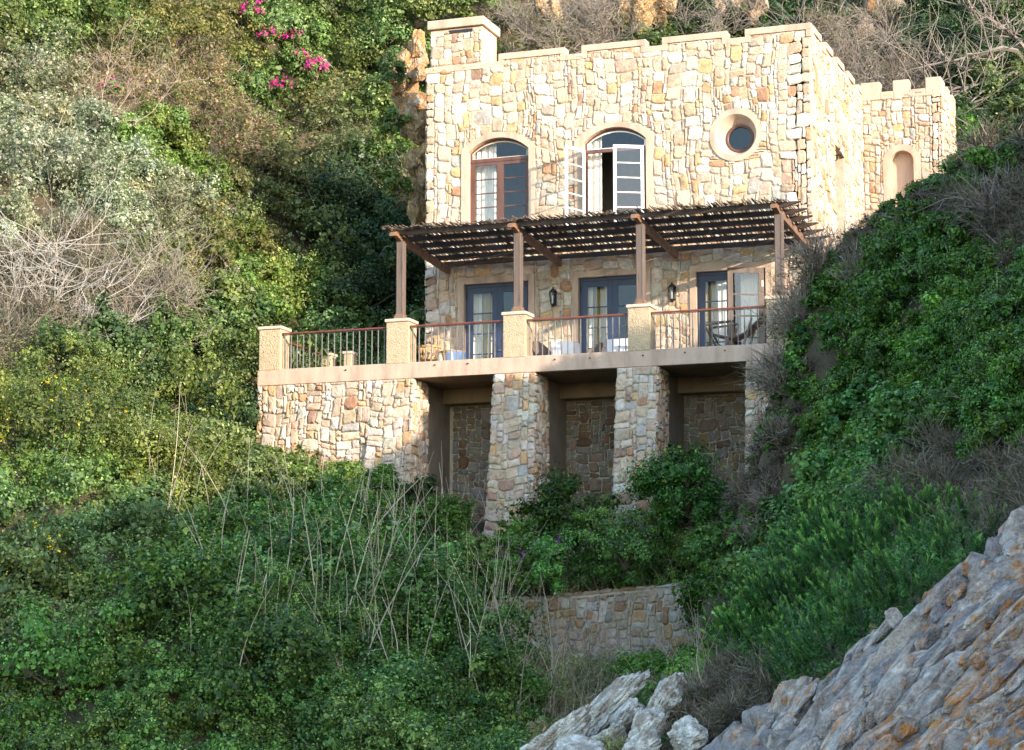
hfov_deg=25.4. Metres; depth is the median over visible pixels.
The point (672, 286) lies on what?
wall lantern
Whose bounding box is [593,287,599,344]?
curtain
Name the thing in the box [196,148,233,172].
shrub
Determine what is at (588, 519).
shrub
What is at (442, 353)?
armchair
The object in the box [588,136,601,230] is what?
curtain
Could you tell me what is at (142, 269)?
shrub
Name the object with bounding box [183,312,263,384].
shrub
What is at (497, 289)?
french door
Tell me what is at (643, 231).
pergola
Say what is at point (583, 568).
shrub
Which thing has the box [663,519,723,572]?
shrub
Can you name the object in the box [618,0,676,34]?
cliff rock
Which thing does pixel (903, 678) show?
rock slope
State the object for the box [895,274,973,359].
shrub
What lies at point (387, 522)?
shrub
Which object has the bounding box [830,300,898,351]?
shrub
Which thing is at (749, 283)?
curtain
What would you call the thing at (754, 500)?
bare bush
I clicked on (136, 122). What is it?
shrub
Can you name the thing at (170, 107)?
shrub
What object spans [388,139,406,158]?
shrub
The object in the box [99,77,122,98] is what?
bougainvillea
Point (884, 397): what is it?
shrub
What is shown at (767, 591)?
spiky shrub
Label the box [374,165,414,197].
shrub
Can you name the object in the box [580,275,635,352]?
french door
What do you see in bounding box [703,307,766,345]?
deck chair
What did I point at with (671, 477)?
bushy shrub
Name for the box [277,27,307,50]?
bougainvillea
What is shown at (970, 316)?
shrub
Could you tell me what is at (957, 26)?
dark tree
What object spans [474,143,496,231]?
curtain
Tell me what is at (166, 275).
dead tree
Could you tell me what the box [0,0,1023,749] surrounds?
hillside
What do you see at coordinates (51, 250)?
dead tree
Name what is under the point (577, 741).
boulder
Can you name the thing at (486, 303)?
curtain
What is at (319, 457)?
shrub
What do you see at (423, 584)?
shrub
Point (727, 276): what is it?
french door
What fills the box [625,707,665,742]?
boulder
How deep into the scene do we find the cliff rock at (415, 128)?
69.69 m
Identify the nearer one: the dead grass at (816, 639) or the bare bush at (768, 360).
the dead grass at (816, 639)
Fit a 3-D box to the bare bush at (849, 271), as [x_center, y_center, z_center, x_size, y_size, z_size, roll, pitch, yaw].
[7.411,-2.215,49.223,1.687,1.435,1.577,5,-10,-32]
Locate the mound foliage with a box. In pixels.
[0,420,720,749]
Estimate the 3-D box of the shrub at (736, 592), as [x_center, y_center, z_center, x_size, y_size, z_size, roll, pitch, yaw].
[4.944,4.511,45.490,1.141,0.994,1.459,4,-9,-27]
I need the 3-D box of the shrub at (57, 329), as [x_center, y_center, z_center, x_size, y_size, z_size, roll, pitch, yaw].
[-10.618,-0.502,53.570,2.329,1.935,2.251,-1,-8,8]
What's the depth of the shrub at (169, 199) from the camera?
66.25 m
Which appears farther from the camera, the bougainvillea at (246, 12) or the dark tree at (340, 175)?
the bougainvillea at (246, 12)
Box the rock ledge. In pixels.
[702,534,1023,749]
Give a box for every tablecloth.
[551,341,579,354]
[607,338,627,351]
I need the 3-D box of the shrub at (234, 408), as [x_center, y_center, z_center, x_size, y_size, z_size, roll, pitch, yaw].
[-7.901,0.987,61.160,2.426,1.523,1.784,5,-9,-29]
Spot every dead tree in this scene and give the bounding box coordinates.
[0,149,187,357]
[37,189,232,346]
[48,17,213,122]
[485,0,664,53]
[655,0,788,36]
[738,0,953,91]
[840,0,1023,129]
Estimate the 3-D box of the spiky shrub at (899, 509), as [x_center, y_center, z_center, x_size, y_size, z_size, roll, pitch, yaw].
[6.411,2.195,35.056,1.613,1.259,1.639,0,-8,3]
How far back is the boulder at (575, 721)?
35.64 m
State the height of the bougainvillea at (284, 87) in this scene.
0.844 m
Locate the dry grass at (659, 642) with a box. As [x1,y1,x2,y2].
[478,553,721,720]
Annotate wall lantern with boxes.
[549,287,556,306]
[668,282,675,302]
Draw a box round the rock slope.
[713,505,1023,749]
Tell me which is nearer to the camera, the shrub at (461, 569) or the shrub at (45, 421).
the shrub at (45, 421)
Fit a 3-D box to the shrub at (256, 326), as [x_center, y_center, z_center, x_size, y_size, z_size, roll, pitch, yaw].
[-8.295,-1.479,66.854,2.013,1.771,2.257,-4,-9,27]
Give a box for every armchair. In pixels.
[416,345,441,361]
[440,350,460,360]
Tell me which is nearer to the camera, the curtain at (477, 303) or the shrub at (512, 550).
the shrub at (512, 550)
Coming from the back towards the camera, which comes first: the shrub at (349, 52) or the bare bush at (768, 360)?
the shrub at (349, 52)
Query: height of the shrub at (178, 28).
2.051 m
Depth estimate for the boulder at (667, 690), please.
35.21 m
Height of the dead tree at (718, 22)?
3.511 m
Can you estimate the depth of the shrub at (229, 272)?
67.90 m
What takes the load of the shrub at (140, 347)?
on the hillside
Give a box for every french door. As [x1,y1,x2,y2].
[465,281,527,358]
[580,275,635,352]
[697,267,765,346]
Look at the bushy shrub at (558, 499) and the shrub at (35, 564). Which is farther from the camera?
the bushy shrub at (558, 499)
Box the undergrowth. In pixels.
[0,0,1023,482]
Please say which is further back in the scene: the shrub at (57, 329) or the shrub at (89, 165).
the shrub at (89, 165)
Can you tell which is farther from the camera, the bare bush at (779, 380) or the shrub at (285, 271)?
the shrub at (285, 271)
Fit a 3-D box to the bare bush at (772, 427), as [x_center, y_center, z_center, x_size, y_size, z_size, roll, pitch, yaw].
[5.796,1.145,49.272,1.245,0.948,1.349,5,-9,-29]
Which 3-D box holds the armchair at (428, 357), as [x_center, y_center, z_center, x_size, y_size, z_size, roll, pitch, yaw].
[-2.322,-0.398,63.642,0.729,0.792,0.729,-3,-9,19]
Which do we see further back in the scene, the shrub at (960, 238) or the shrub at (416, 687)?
the shrub at (960, 238)
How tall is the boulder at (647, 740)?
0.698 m
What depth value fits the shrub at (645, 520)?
57.27 m
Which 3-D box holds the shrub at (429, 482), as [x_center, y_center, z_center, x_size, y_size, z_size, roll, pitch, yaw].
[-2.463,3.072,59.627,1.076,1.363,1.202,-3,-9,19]
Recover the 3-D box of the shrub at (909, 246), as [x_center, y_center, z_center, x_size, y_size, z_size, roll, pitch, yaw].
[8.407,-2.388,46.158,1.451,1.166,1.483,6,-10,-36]
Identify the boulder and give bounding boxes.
[521,704,592,749]
[553,733,605,749]
[587,669,649,737]
[590,720,626,747]
[610,698,644,735]
[622,729,661,749]
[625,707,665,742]
[646,672,686,720]
[667,715,708,749]
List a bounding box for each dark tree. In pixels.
[263,149,354,212]
[294,145,407,240]
[306,252,409,321]
[326,120,420,197]
[351,248,425,303]
[671,0,726,19]
[917,1,1007,70]
[969,0,1023,36]
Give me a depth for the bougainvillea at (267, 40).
81.22 m
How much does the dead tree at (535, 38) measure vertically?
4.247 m
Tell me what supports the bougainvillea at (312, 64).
on the undergrowth
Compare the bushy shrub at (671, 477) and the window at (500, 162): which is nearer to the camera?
the bushy shrub at (671, 477)
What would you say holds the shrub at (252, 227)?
on the hillside
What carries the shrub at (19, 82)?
on the hillside
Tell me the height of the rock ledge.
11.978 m
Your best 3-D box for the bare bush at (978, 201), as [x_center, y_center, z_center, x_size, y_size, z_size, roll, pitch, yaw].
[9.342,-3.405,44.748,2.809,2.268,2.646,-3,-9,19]
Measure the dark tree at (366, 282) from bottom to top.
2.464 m
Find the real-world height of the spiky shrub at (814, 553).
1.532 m
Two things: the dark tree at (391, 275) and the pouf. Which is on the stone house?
the pouf
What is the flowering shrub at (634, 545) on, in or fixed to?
on the hillside
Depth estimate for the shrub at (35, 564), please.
42.53 m
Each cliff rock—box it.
[389,29,428,145]
[404,107,426,225]
[535,0,562,24]
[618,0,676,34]
[706,0,768,30]
[856,0,905,45]
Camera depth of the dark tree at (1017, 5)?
84.34 m
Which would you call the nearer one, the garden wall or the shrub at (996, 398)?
the shrub at (996, 398)
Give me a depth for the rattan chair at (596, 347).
63.49 m
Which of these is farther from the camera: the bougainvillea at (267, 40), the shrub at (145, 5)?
the bougainvillea at (267, 40)
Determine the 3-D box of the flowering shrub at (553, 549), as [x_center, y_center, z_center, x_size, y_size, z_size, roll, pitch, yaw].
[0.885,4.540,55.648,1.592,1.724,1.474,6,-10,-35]
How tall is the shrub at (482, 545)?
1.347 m
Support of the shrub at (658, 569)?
on the hillside
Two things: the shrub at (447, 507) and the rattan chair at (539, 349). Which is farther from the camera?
the rattan chair at (539, 349)
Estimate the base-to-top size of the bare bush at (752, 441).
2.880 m
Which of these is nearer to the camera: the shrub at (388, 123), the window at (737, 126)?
the window at (737, 126)
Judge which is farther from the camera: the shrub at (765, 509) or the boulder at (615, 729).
the shrub at (765, 509)
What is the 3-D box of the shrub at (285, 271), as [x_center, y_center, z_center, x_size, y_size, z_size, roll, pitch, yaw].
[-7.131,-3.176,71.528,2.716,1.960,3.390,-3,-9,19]
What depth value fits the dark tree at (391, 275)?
73.98 m
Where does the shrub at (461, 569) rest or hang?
on the hillside
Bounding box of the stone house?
[256,16,956,557]
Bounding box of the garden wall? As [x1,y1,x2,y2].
[479,581,706,661]
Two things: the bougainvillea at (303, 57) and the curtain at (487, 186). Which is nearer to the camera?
the curtain at (487, 186)
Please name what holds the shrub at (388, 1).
on the hillside
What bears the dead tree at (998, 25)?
on the hillside
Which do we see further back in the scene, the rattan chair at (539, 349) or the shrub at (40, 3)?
the shrub at (40, 3)
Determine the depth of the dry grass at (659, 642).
47.83 m
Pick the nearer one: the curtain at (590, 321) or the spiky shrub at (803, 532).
the spiky shrub at (803, 532)
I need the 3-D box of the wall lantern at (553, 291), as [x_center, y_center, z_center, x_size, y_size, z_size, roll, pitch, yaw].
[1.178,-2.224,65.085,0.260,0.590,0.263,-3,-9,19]
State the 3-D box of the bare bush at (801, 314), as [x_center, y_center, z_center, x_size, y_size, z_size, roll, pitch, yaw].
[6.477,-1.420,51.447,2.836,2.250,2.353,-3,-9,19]
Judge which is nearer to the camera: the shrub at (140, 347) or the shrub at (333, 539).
the shrub at (333, 539)
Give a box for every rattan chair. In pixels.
[532,341,550,355]
[588,342,603,352]
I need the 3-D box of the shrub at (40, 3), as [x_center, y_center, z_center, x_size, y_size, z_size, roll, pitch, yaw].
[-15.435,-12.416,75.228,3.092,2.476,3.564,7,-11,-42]
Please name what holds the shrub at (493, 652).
on the hillside
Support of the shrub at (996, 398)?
on the hillside
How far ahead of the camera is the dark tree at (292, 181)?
76.59 m
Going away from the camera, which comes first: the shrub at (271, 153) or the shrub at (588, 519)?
the shrub at (588, 519)
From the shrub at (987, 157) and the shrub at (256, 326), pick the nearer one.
the shrub at (987, 157)
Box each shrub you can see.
[0,49,72,107]
[0,100,144,192]
[0,346,157,469]
[0,492,106,619]
[0,589,144,698]
[2,0,95,27]
[8,312,109,384]
[56,512,286,648]
[85,0,156,21]
[88,404,222,499]
[97,106,172,160]
[103,317,179,387]
[112,249,160,293]
[132,171,217,239]
[138,99,188,136]
[157,2,247,64]
[161,596,367,715]
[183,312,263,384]
[190,388,263,426]
[194,248,241,307]
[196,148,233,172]
[203,199,274,250]
[210,466,388,582]
[220,299,268,344]
[242,125,297,179]
[261,246,333,303]
[286,0,376,25]
[300,442,342,473]
[315,538,492,646]
[324,647,455,728]
[329,20,403,76]
[337,494,427,555]
[371,0,419,24]
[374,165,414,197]
[376,48,409,84]
[376,105,413,134]
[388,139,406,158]
[398,467,439,511]
[410,613,564,702]
[424,492,477,536]
[430,538,494,595]
[455,529,502,580]
[483,532,538,596]
[493,462,630,562]
[494,515,541,558]
[516,525,583,593]
[564,550,616,591]
[572,506,621,556]
[583,502,665,585]
[616,432,738,547]
[627,502,684,547]
[636,541,684,579]
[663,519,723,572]
[679,644,710,658]
[700,589,786,655]
[724,554,847,626]
[726,579,741,604]
[743,495,784,548]
[767,494,843,566]
[782,501,913,588]
[796,377,859,430]
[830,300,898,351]
[862,378,928,436]
[872,478,981,544]
[893,230,951,282]
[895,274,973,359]
[916,200,981,252]
[942,378,1023,429]
[955,138,1023,197]
[958,271,1023,332]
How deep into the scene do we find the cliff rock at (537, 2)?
83.89 m
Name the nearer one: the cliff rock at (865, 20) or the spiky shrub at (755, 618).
the spiky shrub at (755, 618)
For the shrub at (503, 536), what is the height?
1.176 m
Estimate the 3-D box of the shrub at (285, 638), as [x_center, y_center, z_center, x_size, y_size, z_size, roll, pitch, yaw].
[-4.410,4.946,39.693,3.372,2.141,2.970,5,-9,-29]
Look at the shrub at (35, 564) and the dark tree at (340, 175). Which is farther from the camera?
the dark tree at (340, 175)
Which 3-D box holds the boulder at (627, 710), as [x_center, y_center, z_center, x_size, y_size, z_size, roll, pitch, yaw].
[1.864,5.456,35.910,0.599,0.730,0.881,1,-8,-6]
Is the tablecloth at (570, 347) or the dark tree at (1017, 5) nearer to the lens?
the tablecloth at (570, 347)
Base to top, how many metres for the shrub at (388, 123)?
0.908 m
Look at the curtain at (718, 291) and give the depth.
64.02 m
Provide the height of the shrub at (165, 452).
2.177 m
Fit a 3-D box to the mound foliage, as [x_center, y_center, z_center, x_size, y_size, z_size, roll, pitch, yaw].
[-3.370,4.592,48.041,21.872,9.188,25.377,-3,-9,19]
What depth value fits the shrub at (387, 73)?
70.43 m
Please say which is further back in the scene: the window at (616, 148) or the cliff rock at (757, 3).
the cliff rock at (757, 3)
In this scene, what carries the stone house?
on the hillside
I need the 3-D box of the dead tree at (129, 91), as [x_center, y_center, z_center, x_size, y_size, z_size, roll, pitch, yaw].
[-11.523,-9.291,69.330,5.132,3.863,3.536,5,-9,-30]
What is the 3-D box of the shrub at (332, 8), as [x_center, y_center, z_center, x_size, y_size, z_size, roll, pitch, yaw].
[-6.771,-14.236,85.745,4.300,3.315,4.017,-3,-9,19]
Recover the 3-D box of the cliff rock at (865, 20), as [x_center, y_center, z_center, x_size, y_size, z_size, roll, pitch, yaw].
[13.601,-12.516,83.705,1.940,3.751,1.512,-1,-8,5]
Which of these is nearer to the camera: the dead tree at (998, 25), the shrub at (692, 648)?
the shrub at (692, 648)
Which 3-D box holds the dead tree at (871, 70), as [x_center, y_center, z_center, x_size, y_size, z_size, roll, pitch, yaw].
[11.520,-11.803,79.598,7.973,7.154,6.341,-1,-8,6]
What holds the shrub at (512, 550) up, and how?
on the hillside
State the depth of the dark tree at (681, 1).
85.35 m
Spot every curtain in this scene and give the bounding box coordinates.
[473,294,481,358]
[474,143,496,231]
[483,293,490,357]
[491,293,491,357]
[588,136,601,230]
[588,287,592,350]
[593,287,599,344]
[600,286,606,351]
[706,282,710,346]
[710,281,726,345]
[741,273,764,344]
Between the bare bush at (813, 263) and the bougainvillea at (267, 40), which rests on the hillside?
the bare bush at (813, 263)
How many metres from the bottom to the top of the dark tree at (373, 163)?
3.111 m
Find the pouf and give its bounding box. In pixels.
[446,351,465,359]
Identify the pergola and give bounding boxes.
[382,197,829,318]
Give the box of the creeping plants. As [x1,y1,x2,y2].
[667,90,1023,746]
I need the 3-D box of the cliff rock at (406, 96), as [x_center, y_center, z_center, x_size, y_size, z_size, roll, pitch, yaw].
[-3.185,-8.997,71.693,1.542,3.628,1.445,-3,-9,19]
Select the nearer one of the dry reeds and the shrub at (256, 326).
the dry reeds
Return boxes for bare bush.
[715,395,769,489]
[718,461,748,508]
[723,323,798,418]
[731,509,764,546]
[744,468,787,511]
[745,270,813,348]
[747,409,801,448]
[756,220,849,297]
[761,360,794,398]
[823,236,886,294]
[913,144,1023,237]
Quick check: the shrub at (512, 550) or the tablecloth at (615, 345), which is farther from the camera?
the tablecloth at (615, 345)
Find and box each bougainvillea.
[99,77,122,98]
[240,0,265,31]
[256,24,281,47]
[269,74,292,97]
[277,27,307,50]
[289,48,310,66]
[299,55,331,81]
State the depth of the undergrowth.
71.65 m
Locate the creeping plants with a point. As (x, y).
(866, 458)
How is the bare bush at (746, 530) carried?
on the hillside
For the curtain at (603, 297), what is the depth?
65.14 m
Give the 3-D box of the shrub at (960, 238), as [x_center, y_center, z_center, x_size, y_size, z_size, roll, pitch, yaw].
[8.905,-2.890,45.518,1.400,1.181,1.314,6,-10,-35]
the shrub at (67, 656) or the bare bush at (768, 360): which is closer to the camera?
the shrub at (67, 656)
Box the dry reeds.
[137,378,565,723]
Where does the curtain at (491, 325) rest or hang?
hanging from the stone house
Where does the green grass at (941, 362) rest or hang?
on the hillside
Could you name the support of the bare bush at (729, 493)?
on the hillside
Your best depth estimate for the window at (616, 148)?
64.95 m
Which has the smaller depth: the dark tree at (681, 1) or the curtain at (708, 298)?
the curtain at (708, 298)
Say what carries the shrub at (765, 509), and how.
on the hillside
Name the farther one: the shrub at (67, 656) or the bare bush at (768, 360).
the bare bush at (768, 360)
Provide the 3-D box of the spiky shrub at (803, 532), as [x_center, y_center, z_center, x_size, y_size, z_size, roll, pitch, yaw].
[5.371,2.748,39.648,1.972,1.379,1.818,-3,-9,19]
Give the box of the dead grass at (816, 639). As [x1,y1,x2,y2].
[681,437,1018,727]
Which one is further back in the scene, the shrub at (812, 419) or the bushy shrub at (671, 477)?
the bushy shrub at (671, 477)
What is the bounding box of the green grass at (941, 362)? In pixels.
[844,215,1003,457]
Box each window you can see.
[470,139,528,238]
[565,128,645,230]
[726,125,753,151]

